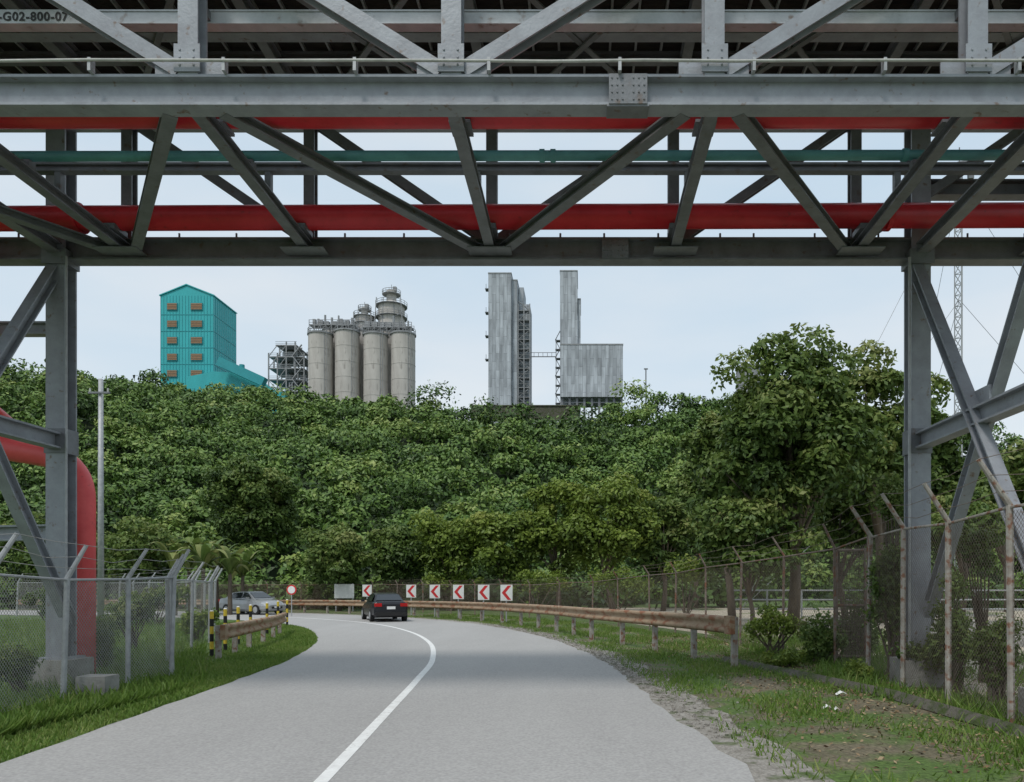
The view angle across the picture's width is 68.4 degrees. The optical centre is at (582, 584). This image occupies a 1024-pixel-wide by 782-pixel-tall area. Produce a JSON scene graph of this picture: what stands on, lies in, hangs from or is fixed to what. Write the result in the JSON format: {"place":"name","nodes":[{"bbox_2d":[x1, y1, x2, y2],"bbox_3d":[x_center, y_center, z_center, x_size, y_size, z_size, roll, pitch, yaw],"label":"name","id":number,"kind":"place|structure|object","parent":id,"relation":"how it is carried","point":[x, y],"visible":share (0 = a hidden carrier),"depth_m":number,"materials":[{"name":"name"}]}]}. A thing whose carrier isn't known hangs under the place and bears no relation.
{"place":"outdoors","nodes":[
{"label":"outdoors","id":0,"kind":"place"},
{"bbox_2d":[0,610,754,781],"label":"road","id":1,"kind":"structure","parent":0,"point":[481,703],"depth_m":10.04,"materials":[{"name":"grey asphalt"}]},
{"bbox_2d":[151,542,195,614],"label":"banana plant","id":2,"kind":"object","parent":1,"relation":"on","point":[171,554],"visible":0.58,"depth_m":45.53,"materials":[{"name":"green plant"}]},
{"bbox_2d":[166,535,219,610],"bbox_3d":[-25.207,-0.671,48.260,3.414,5.143,3.397,0,0,-34],"label":"banana plant","id":3,"kind":"object","parent":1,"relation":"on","point":[193,563],"visible":0.38,"depth_m":47.89,"materials":[{"name":"green plant"}]},
{"bbox_2d":[192,540,244,612],"bbox_3d":[-23.965,-0.480,49.030,2.773,4.759,3.711,0,0,38],"label":"banana plant","id":4,"kind":"object","parent":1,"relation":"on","point":[213,566],"visible":0.34,"depth_m":48.89,"materials":[{"name":"green plant"}]},
{"bbox_2d":[6,612,435,781],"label":"road marking","id":5,"kind":"object","parent":1,"relation":"on","point":[337,764],"visible":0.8,"depth_m":10.09,"materials":[{"name":"paint"}]},
{"bbox_2d":[211,543,251,614],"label":"banana plant","id":6,"kind":"object","parent":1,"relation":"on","point":[230,566],"visible":0.98,"depth_m":46.88,"materials":[{"name":"green plant"}]},
{"bbox_2d":[218,548,266,612],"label":"banana plant","id":7,"kind":"object","parent":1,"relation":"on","point":[243,571],"visible":0.68,"depth_m":49.90,"materials":[{"name":"green plant"}]},
{"bbox_2d":[218,591,285,614],"bbox_3d":[-21.287,1.153,48.393,4.590,1.470,2.140,0,0,28],"label":"car","id":8,"kind":"object","parent":1,"relation":"on","point":[244,600],"visible":0.79,"depth_m":47.61,"materials":[{"name":"silver metal"}]},
{"bbox_2d":[361,593,407,621],"bbox_3d":[-10.606,1.153,40.014,2.140,1.470,4.590,0,0,-24],"label":"car","id":9,"kind":"object","parent":1,"relation":"on","point":[385,605],"visible":1,"depth_m":38.20,"materials":[{"name":"black paint"}]},
{"bbox_2d":[0,404,1021,607],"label":"hill","id":10,"kind":"structure","parent":0,"point":[273,573],"depth_m":84.98,"materials":[{"name":"green plant"}]},
{"bbox_2d":[159,284,236,384],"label":"teal tower","id":11,"kind":"structure","parent":10,"relation":"on","point":[197,331],"depth_m":215.00,"materials":[{"name":"teal metal"}]},
{"bbox_2d":[186,357,290,412],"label":"teal building","id":12,"kind":"structure","parent":10,"relation":"on","point":[236,375],"depth_m":205.00,"materials":[{"name":"metal"}]},
{"bbox_2d":[197,453,302,575],"bbox_3d":[-29.042,-4.835,66.197,8.725,13.932,8.466,0,0,0],"label":"dome tree","id":13,"kind":"object","parent":10,"relation":"on","point":[249,498],"visible":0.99,"depth_m":64.15,"materials":[{"name":"green plant"}]},
{"bbox_2d":[268,341,307,403],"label":"process tower","id":14,"kind":"structure","parent":10,"relation":"on","point":[294,355],"depth_m":207.47,"materials":[{"name":"metal"}]},
{"bbox_2d":[307,326,333,401],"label":"silo","id":15,"kind":"object","parent":10,"relation":"on","point":[320,361],"visible":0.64,"depth_m":197.35,"materials":[{"name":"concrete"}]},
{"bbox_2d":[322,329,334,397],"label":"silo","id":16,"kind":"object","parent":10,"relation":"on","point":[333,362],"visible":0.09,"depth_m":204.14,"materials":[{"name":"concrete"}]},
{"bbox_2d":[334,323,360,417],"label":"silo","id":17,"kind":"object","parent":10,"relation":"on","point":[347,361],"visible":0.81,"depth_m":197.33,"materials":[{"name":"concrete"}]},
{"bbox_2d":[309,315,357,331],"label":"rooftop gallery","id":18,"kind":"object","parent":17,"relation":"on","point":[320,323],"visible":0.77,"depth_m":199.40,"materials":[{"name":"metal"}]},
{"bbox_2d":[355,328,363,400],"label":"silo","id":19,"kind":"object","parent":10,"relation":"on","point":[361,366],"visible":0.03,"depth_m":204.13,"materials":[{"name":"concrete"}]},
{"bbox_2d":[362,326,388,402],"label":"silo","id":20,"kind":"object","parent":10,"relation":"on","point":[375,365],"visible":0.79,"depth_m":197.29,"materials":[{"name":"concrete"}]},
{"bbox_2d":[353,302,375,327],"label":"silo head tower","id":21,"kind":"structure","parent":20,"relation":"on","point":[363,315],"depth_m":211.78,"materials":[{"name":"metal"}]},
{"bbox_2d":[362,316,413,337],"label":"rooftop gallery","id":22,"kind":"object","parent":20,"relation":"on","point":[386,325],"visible":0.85,"depth_m":199.40,"materials":[{"name":"metal"}]},
{"bbox_2d":[379,331,391,396],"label":"silo","id":23,"kind":"object","parent":10,"relation":"on","point":[389,365],"visible":0.09,"depth_m":204.13,"materials":[{"name":"concrete"}]},
{"bbox_2d":[390,326,415,409],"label":"silo","id":24,"kind":"object","parent":10,"relation":"on","point":[403,366],"visible":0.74,"depth_m":197.24,"materials":[{"name":"concrete"}]},
{"bbox_2d":[374,285,406,325],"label":"silo head tower","id":25,"kind":"structure","parent":24,"relation":"on","point":[389,308],"depth_m":211.04,"materials":[{"name":"metal"}]},
{"bbox_2d":[485,272,531,422],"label":"grey tower","id":26,"kind":"structure","parent":10,"relation":"on","point":[509,337],"depth_m":200.00,"materials":[{"name":"metal"}]},
{"bbox_2d":[0,358,1023,609],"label":"hillside wood","id":27,"kind":"object","parent":10,"relation":"on","point":[354,456],"visible":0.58,"depth_m":96.77,"materials":[{"name":"green plant"}]},
{"bbox_2d":[471,405,579,421],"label":"retaining wall","id":28,"kind":"structure","parent":10,"relation":"on","point":[555,411],"depth_m":156.50,"materials":[{"name":"concrete"}]},
{"bbox_2d":[555,270,622,425],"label":"grey tower","id":29,"kind":"structure","parent":10,"relation":"on","point":[592,373],"depth_m":197.00,"materials":[{"name":"metal"}]},
{"bbox_2d":[735,359,761,391],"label":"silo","id":30,"kind":"object","parent":10,"relation":"on","point":[738,375],"visible":0.12,"depth_m":167.76,"materials":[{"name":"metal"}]},
{"bbox_2d":[0,608,1023,781],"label":"verge","id":31,"kind":"structure","parent":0,"point":[928,763],"depth_m":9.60,"materials":[{"name":"green plant"}]},
{"bbox_2d":[0,511,45,587],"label":"tree","id":32,"kind":"object","parent":31,"relation":"on","point":[24,558],"visible":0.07,"depth_m":58.42,"materials":[{"name":"green plant"}]},
{"bbox_2d":[96,515,181,587],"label":"tree","id":33,"kind":"object","parent":31,"relation":"on","point":[143,538],"visible":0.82,"depth_m":58.57,"materials":[{"name":"green plant"}]},
{"bbox_2d":[175,536,239,608],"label":"palm tree","id":34,"kind":"object","parent":31,"relation":"on","point":[207,553],"visible":0.91,"depth_m":45.75,"materials":[{"name":"green plant"}]},
{"bbox_2d":[294,579,333,609],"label":"shrub","id":35,"kind":"object","parent":31,"relation":"on","point":[309,590],"visible":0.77,"depth_m":56.73,"materials":[{"name":"green plant"}]},
{"bbox_2d":[295,521,373,610],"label":"tree","id":36,"kind":"object","parent":31,"relation":"on","point":[337,553],"visible":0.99,"depth_m":52.65,"materials":[{"name":"green plant"}]},
{"bbox_2d":[334,583,353,611],"bbox_3d":[-16.848,0.900,53.038,1.400,2.000,0.105,0,0,0],"label":"notice board","id":37,"kind":"object","parent":31,"relation":"on","point":[343,590],"visible":1,"depth_m":52.98,"materials":[{"name":"white paint"}]},
{"bbox_2d":[362,585,371,597],"bbox_3d":[-14.662,0.950,51.030,0.600,1.900,0.089,0,0,-13],"label":"chevron sign","id":38,"kind":"object","parent":31,"relation":"on","point":[366,590],"visible":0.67,"depth_m":50.98,"materials":[{"name":"metal"}]},
{"bbox_2d":[18,600,737,666],"bbox_3d":[-15.694,1.312,41.479,61.211,1.215,12.528,0,0,41],"label":"guardrail","id":39,"kind":"object","parent":31,"relation":"on","point":[694,623],"visible":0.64,"depth_m":25.04,"materials":[{"name":"metal"}]},
{"bbox_2d":[406,585,415,614],"bbox_3d":[-10.742,0.950,47.030,0.600,1.900,0.089,0,0,-13],"label":"chevron sign","id":40,"kind":"object","parent":31,"relation":"on","point":[411,591],"visible":0.92,"depth_m":46.99,"materials":[{"name":"metal"}]},
{"bbox_2d":[430,585,439,616],"bbox_3d":[-8.766,0.950,44.530,0.600,1.900,0.089,0,0,-13],"label":"chevron sign","id":41,"kind":"object","parent":31,"relation":"on","point":[434,591],"visible":0.94,"depth_m":44.49,"materials":[{"name":"metal"}]},
{"bbox_2d":[453,585,463,617],"bbox_3d":[-6.948,0.950,42.030,0.600,1.900,0.089,0,0,-13],"label":"chevron sign","id":42,"kind":"object","parent":31,"relation":"on","point":[458,592],"visible":0.85,"depth_m":41.99,"materials":[{"name":"metal"}]},
{"bbox_2d":[478,585,488,618],"bbox_3d":[-5.204,0.950,39.530,0.600,1.900,0.089,0,0,-13],"label":"chevron sign","id":43,"kind":"object","parent":31,"relation":"on","point":[483,592],"visible":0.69,"depth_m":39.49,"materials":[{"name":"metal"}]},
{"bbox_2d":[124,507,867,665],"bbox_3d":[-10.590,0.127,41.644,12.686,3.549,60.464,0,0,-44],"label":"chain link fence","id":44,"kind":"object","parent":31,"relation":"on","point":[834,593],"visible":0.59,"depth_m":24.10,"materials":[{"name":"metal"}]},
{"bbox_2d":[500,585,511,621],"bbox_3d":[-3.796,0.950,37.530,0.600,1.900,0.089,0,0,-13],"label":"chevron sign","id":45,"kind":"object","parent":31,"relation":"on","point":[506,593],"visible":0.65,"depth_m":37.49,"materials":[{"name":"metal"}]},
{"bbox_2d":[739,600,810,653],"bbox_3d":[5.192,1.190,20.017,1.919,1.553,1.168,0,0,20],"label":"shrub","id":46,"kind":"object","parent":31,"relation":"on","point":[772,626],"visible":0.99,"depth_m":19.87,"materials":[{"name":"green plant"}]},
{"bbox_2d":[761,646,807,666],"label":"shrub","id":47,"kind":"object","parent":31,"relation":"on","point":[788,657],"visible":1,"depth_m":17.23,"materials":[{"name":"green plant"}]},
{"bbox_2d":[792,606,852,663],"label":"shrub","id":48,"kind":"object","parent":31,"relation":"on","point":[818,644],"visible":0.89,"depth_m":17.79,"materials":[{"name":"green plant"}]},
{"bbox_2d":[625,634,1023,773],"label":"leaf litter","id":49,"kind":"object","parent":31,"relation":"on","point":[892,716],"visible":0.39,"depth_m":10.89,"materials":[{"name":"brown plant"}]},
{"bbox_2d":[836,548,865,657],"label":"gate","id":50,"kind":"structure","parent":31,"relation":"on","point":[864,597],"depth_m":18.30,"materials":[{"name":"metal"}]},
{"bbox_2d":[839,658,873,679],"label":"shrub","id":51,"kind":"object","parent":31,"relation":"on","point":[860,668],"visible":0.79,"depth_m":15.00,"materials":[{"name":"green plant"}]},
{"bbox_2d":[720,656,1023,738],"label":"drain edge","id":52,"kind":"object","parent":31,"relation":"on","point":[928,704],"visible":0.6,"depth_m":11.74,"materials":[{"name":"concrete"}]},
{"bbox_2d":[858,542,900,676],"bbox_3d":[6.336,0.503,15.321,1.341,2.911,1.392,0,0,42],"label":"shrub","id":53,"kind":"object","parent":31,"relation":"on","point":[875,582],"visible":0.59,"depth_m":15.20,"materials":[{"name":"green plant"}]},
{"bbox_2d":[850,448,1023,723],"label":"chain link fence","id":54,"kind":"object","parent":31,"relation":"on","point":[1009,507],"visible":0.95,"depth_m":12.02,"materials":[{"name":"metal"}]},
{"bbox_2d":[0,601,1023,762],"bbox_3d":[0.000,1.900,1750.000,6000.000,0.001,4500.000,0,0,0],"label":"ground","id":55,"kind":"structure","parent":0,"point":[551,618],"depth_m":42.16,"materials":[{"name":"green plant"}]},
{"bbox_2d":[0,640,43,693],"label":"shrub","id":56,"kind":"object","parent":55,"relation":"on","point":[4,673],"visible":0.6,"depth_m":12.86,"materials":[{"name":"green plant"}]},
{"bbox_2d":[19,585,45,621],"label":"shrub","id":57,"kind":"object","parent":55,"relation":"on","point":[36,601],"visible":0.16,"depth_m":27.28,"materials":[{"name":"green plant"}]},
{"bbox_2d":[0,437,95,672],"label":"red pipe","id":58,"kind":"object","parent":55,"relation":"on","point":[20,452],"visible":0.4,"depth_m":14.84,"materials":[{"name":"metal"}]},
{"bbox_2d":[0,532,189,711],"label":"chain link fence","id":59,"kind":"object","parent":55,"relation":"on","point":[65,623],"visible":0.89,"depth_m":12.76,"materials":[{"name":"metal"}]},
{"bbox_2d":[75,674,118,695],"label":"concrete block","id":60,"kind":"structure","parent":55,"relation":"on","point":[105,682],"depth_m":12.70,"materials":[{"name":"concrete"}]},
{"bbox_2d":[88,379,109,618],"bbox_3d":[-27.013,-4.819,41.981,1.200,13.439,0.362,0,0,0],"label":"utility pole","id":61,"kind":"object","parent":55,"relation":"on","point":[100,555],"visible":0.91,"depth_m":41.89,"materials":[{"name":"metal"}]},
{"bbox_2d":[0,616,210,736],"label":"rough grass","id":62,"kind":"structure","parent":55,"relation":"on","point":[12,724],"depth_m":13.27,"materials":[{"name":"green plant"}]},
{"bbox_2d":[96,610,122,669],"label":"shrub","id":63,"kind":"object","parent":55,"relation":"on","point":[103,644],"visible":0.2,"depth_m":16.54,"materials":[{"name":"green plant"}]},
{"bbox_2d":[16,554,222,668],"bbox_3d":[-19.047,0.610,32.050,5.829,2.584,39.233,0,0,-41],"label":"chain link fence","id":64,"kind":"object","parent":55,"relation":"on","point":[210,594],"visible":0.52,"depth_m":23.10,"materials":[{"name":"metal"}]},
{"bbox_2d":[99,595,160,648],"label":"shrub","id":65,"kind":"object","parent":55,"relation":"on","point":[132,613],"visible":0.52,"depth_m":21.83,"materials":[{"name":"green plant"}]},
{"bbox_2d":[116,582,190,624],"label":"shrub","id":66,"kind":"object","parent":55,"relation":"on","point":[163,593],"visible":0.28,"depth_m":35.05,"materials":[{"name":"green plant"}]},
{"bbox_2d":[0,620,317,762],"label":"verge grass","id":67,"kind":"structure","parent":55,"relation":"on","point":[297,640],"depth_m":13.97,"materials":[{"name":"green plant"}]},
{"bbox_2d":[177,607,220,640],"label":"shrub","id":68,"kind":"object","parent":55,"relation":"on","point":[216,618],"visible":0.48,"depth_m":24.80,"materials":[{"name":"green plant"}]},
{"bbox_2d":[210,610,213,656],"bbox_3d":[-9.800,1.285,19.800,0.100,1.230,0.100,0,0,0],"label":"bollard","id":69,"kind":"object","parent":55,"relation":"on","point":[211,633],"visible":0.98,"depth_m":19.77,"materials":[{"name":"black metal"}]},
{"bbox_2d":[215,612,286,658],"bbox_3d":[-10.473,1.465,24.512,0.415,0.910,11.349,0,0,-14],"label":"guardrail","id":70,"kind":"object","parent":55,"relation":"on","point":[235,630],"visible":0.94,"depth_m":21.58,"materials":[{"name":"metal"}]},
{"bbox_2d":[363,523,427,599],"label":"roadside tree","id":71,"kind":"object","parent":55,"relation":"on","point":[392,551],"visible":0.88,"depth_m":54.75,"materials":[{"name":"green plant"}]},
{"bbox_2d":[407,508,479,610],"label":"roadside tree","id":72,"kind":"object","parent":55,"relation":"on","point":[449,547],"visible":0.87,"depth_m":53.58,"materials":[{"name":"green plant"}]},
{"bbox_2d":[421,570,486,610],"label":"shrub","id":73,"kind":"object","parent":55,"relation":"on","point":[430,578],"visible":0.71,"depth_m":53.81,"materials":[{"name":"green plant"}]},
{"bbox_2d":[460,507,543,602],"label":"roadside tree","id":74,"kind":"object","parent":55,"relation":"on","point":[495,528],"visible":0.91,"depth_m":52.86,"materials":[{"name":"green plant"}]},
{"bbox_2d":[0,0,1023,720],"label":"pipe bridge","id":75,"kind":"structure","parent":55,"relation":"on","point":[242,96],"depth_m":11.98,"materials":[{"name":"paint"}]},
{"bbox_2d":[0,202,1023,417],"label":"red pipe","id":76,"kind":"object","parent":75,"relation":"on","point":[618,216],"visible":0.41,"depth_m":13.52,"materials":[{"name":"metal"}]},
{"bbox_2d":[0,117,1023,128],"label":"red pipe","id":77,"kind":"object","parent":75,"relation":"on","point":[503,123],"visible":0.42,"depth_m":10.54,"materials":[{"name":"metal"}]},
{"bbox_2d":[0,57,1023,73],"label":"conduit","id":78,"kind":"object","parent":75,"relation":"attached to","point":[753,61],"visible":1,"depth_m":9.69,"materials":[{"name":"metal"}]},
{"bbox_2d":[11,148,1023,162],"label":"teal pipe","id":79,"kind":"object","parent":75,"relation":"on","point":[555,155],"visible":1,"depth_m":11.54,"materials":[{"name":"metal"}]},
{"bbox_2d":[509,565,575,604],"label":"shrub","id":80,"kind":"object","parent":55,"relation":"on","point":[535,576],"visible":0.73,"depth_m":49.99,"materials":[{"name":"green plant"}]},
{"bbox_2d":[584,563,653,609],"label":"shrub","id":81,"kind":"object","parent":55,"relation":"on","point":[602,576],"visible":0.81,"depth_m":43.41,"materials":[{"name":"green plant"}]},
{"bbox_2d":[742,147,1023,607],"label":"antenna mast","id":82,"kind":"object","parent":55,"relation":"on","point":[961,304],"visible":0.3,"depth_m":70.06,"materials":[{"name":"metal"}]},
{"bbox_2d":[0,133,1023,461],"label":"sky","id":83,"kind":"structure","parent":0,"point":[673,322],"materials":[{"name":"white"}]},
{"bbox_2d":[200,611,834,781],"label":"road shoulder","id":84,"kind":"object","parent":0,"point":[761,769],"visible":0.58,"depth_m":9.24},
{"bbox_2d":[482,624,806,737],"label":"gravel","id":85,"kind":"structure","parent":84,"relation":"on","point":[662,692],"depth_m":13.25,"materials":[{"name":"grey gravel"}]},
{"bbox_2d":[602,608,1023,708],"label":"yard","id":86,"kind":"structure","parent":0,"point":[991,616],"depth_m":46.12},
{"bbox_2d":[513,478,596,605],"bbox_3d":[-1.785,-2.755,52.971,6.397,9.718,4.912,0,0,0],"label":"roadside tree","id":87,"kind":"object","parent":86,"relation":"on","point":[542,540],"visible":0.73,"depth_m":52.39,"materials":[{"name":"green plant"}]},
{"bbox_2d":[554,469,664,608],"bbox_3d":[1.893,-2.881,51.919,7.620,10.036,6.381,0,0,0],"label":"roadside tree","id":88,"kind":"object","parent":86,"relation":"on","point":[608,539],"visible":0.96,"depth_m":50.45,"materials":[{"name":"green plant"}]},
{"bbox_2d":[625,496,701,610],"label":"roadside tree","id":89,"kind":"object","parent":86,"relation":"on","point":[668,509],"visible":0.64,"depth_m":53.40,"materials":[{"name":"green plant"}]},
{"bbox_2d":[658,553,723,612],"bbox_3d":[5.603,0.186,38.219,3.311,3.553,3.112,0,0,0],"label":"shrub","id":90,"kind":"object","parent":86,"relation":"on","point":[681,565],"visible":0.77,"depth_m":37.75,"materials":[{"name":"green plant"}]},
{"bbox_2d":[666,459,718,607],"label":"roadside tree","id":91,"kind":"object","parent":86,"relation":"on","point":[685,489],"visible":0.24,"depth_m":59.14,"materials":[{"name":"green plant"}]},
{"bbox_2d":[676,410,749,616],"bbox_3d":[6.822,-3.111,36.031,4.804,10.451,4.114,0,0,-40],"label":"roadside tree","id":92,"kind":"object","parent":86,"relation":"on","point":[698,442],"visible":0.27,"depth_m":35.22,"materials":[{"name":"green plant"}]},
{"bbox_2d":[686,495,828,629],"bbox_3d":[6.935,-0.784,31.456,5.844,5.774,4.499,0,0,-26],"label":"roadside tree","id":93,"kind":"object","parent":86,"relation":"on","point":[740,524],"visible":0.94,"depth_m":30.18,"materials":[{"name":"green plant"}]},
{"bbox_2d":[696,322,892,627],"bbox_3d":[8.813,-4.457,31.919,7.198,13.151,6.855,0,0,-40],"label":"mango tree","id":94,"kind":"object","parent":86,"relation":"on","point":[774,445],"visible":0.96,"depth_m":30.73,"materials":[{"name":"green plant"}]},
{"bbox_2d":[798,486,903,619],"bbox_3d":[14.185,-1.875,40.205,6.412,8.022,5.506,0,0,0],"label":"roadside tree","id":95,"kind":"object","parent":86,"relation":"on","point":[852,526],"visible":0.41,"depth_m":39.72,"materials":[{"name":"green plant"}]},
{"bbox_2d":[826,589,883,659],"bbox_3d":[7.006,1.030,18.949,1.880,1.876,1.749,0,0,0],"label":"shrub","id":96,"kind":"object","parent":86,"relation":"on","point":[875,634],"visible":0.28,"depth_m":18.84,"materials":[{"name":"green plant"}]},
{"bbox_2d":[707,627,1023,751],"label":"rough grass","id":97,"kind":"structure","parent":86,"relation":"on","point":[875,677],"depth_m":13.48,"materials":[{"name":"green plant"}]},
{"bbox_2d":[734,589,1023,619],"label":"yard railing","id":98,"kind":"object","parent":86,"relation":"on","point":[802,599],"visible":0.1,"depth_m":39.97,"materials":[{"name":"metal"}]},
{"bbox_2d":[817,338,947,622],"bbox_3d":[14.176,-4.916,37.201,6.101,14.045,5.572,0,0,-15],"label":"mango tree","id":99,"kind":"object","parent":86,"relation":"on","point":[874,384],"visible":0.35,"depth_m":35.73,"materials":[{"name":"green plant"}]},
{"bbox_2d":[865,470,903,555],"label":"tree","id":100,"kind":"object","parent":86,"relation":"on","point":[888,487],"visible":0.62,"depth_m":15.53,"materials":[{"name":"green plant"}]},
{"bbox_2d":[888,632,944,679],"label":"shrub","id":101,"kind":"object","parent":86,"relation":"on","point":[898,653],"visible":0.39,"depth_m":13.84,"materials":[{"name":"green plant"}]},
{"bbox_2d":[921,566,979,691],"bbox_3d":[6.540,0.811,13.211,1.141,2.302,1.007,0,0,-44],"label":"shrub","id":102,"kind":"object","parent":86,"relation":"on","point":[939,644],"visible":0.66,"depth_m":13.07,"materials":[{"name":"green plant"}]},
{"bbox_2d":[931,371,970,606],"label":"roadside tree","id":103,"kind":"object","parent":86,"relation":"on","point":[946,454],"visible":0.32,"depth_m":46.77,"materials":[{"name":"green plant"}]},
{"bbox_2d":[931,486,1005,611],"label":"roadside tree","id":104,"kind":"object","parent":86,"relation":"on","point":[981,505],"visible":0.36,"depth_m":43.02,"materials":[{"name":"green plant"}]},
{"bbox_2d":[953,527,1003,682],"bbox_3d":[7.704,0.415,14.549,0.878,3.079,0.913,0,0,-40],"label":"shrub","id":105,"kind":"object","parent":86,"relation":"on","point":[976,537],"visible":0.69,"depth_m":14.50,"materials":[{"name":"green plant"}]},
{"bbox_2d":[962,613,1023,704],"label":"shrub","id":106,"kind":"object","parent":86,"relation":"on","point":[996,652],"visible":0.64,"depth_m":11.74,"materials":[{"name":"green plant"}]},
{"bbox_2d":[975,439,1023,611],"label":"roadside tree","id":107,"kind":"object","parent":86,"relation":"on","point":[1017,481],"visible":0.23,"depth_m":50.90,"materials":[{"name":"green plant"}]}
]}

